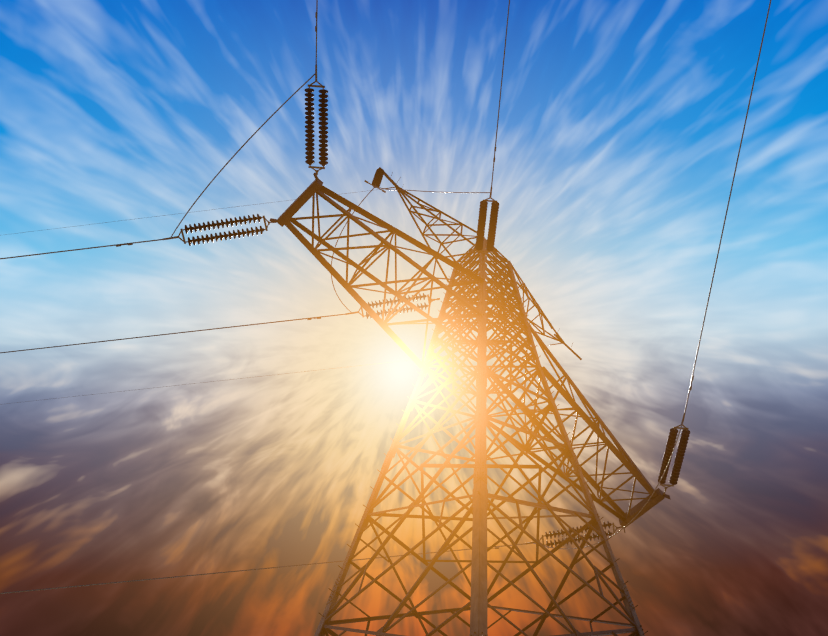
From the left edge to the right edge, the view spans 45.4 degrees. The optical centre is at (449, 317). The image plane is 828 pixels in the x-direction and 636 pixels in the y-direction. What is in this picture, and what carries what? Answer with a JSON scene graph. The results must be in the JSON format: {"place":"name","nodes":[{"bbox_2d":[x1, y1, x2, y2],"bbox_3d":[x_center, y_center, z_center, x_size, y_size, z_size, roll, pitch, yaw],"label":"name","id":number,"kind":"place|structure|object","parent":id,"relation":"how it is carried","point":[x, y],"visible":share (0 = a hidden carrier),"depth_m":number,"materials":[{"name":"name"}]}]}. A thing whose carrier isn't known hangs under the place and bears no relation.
{"place":"outdoors","nodes":[
{"label":"outdoors","id":0,"kind":"place"},
{"bbox_2d":[0,0,827,635],"label":"sky","id":1,"kind":"structure","parent":0,"point":[621,122],"materials":[{"name":"blue"}]},
{"label":"ground","id":2,"kind":"structure","parent":0,"visible":0},
{"bbox_2d":[270,167,670,635],"bbox_3d":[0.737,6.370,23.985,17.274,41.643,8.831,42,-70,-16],"label":"transmission tower","id":3,"kind":"structure","parent":2,"relation":"on","point":[463,302],"depth_m":32.09,"materials":[{"name":"metal"}]},
{"bbox_2d":[0,0,770,593],"bbox_3d":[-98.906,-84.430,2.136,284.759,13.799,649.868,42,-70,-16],"label":"conductors","id":4,"kind":"object","parent":3,"relation":"attached to","point":[340,300],"visible":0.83,"depth_m":33.96,"materials":[{"name":"silver metal"}]},
{"bbox_2d":[116,12,693,548],"bbox_3d":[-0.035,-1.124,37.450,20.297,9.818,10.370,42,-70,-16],"label":"line fittings","id":5,"kind":"object","parent":3,"relation":"attached to","point":[490,198],"visible":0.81,"depth_m":34.30,"materials":[{"name":"grey metal"}]},
{"bbox_2d":[185,88,689,546],"bbox_3d":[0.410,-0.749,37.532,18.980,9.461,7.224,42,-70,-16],"label":"insulator strings","id":6,"kind":"object","parent":3,"relation":"attached to","point":[377,180],"visible":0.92,"depth_m":34.57,"materials":[{"name":"brown ceramic"}]},
{"bbox_2d":[314,238,644,635],"bbox_3d":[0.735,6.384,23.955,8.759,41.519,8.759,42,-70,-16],"label":"tower legs","id":7,"kind":"object","parent":2,"relation":"on","point":[478,616],"visible":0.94,"depth_m":24.29,"materials":[{"name":"metal"}]}
]}

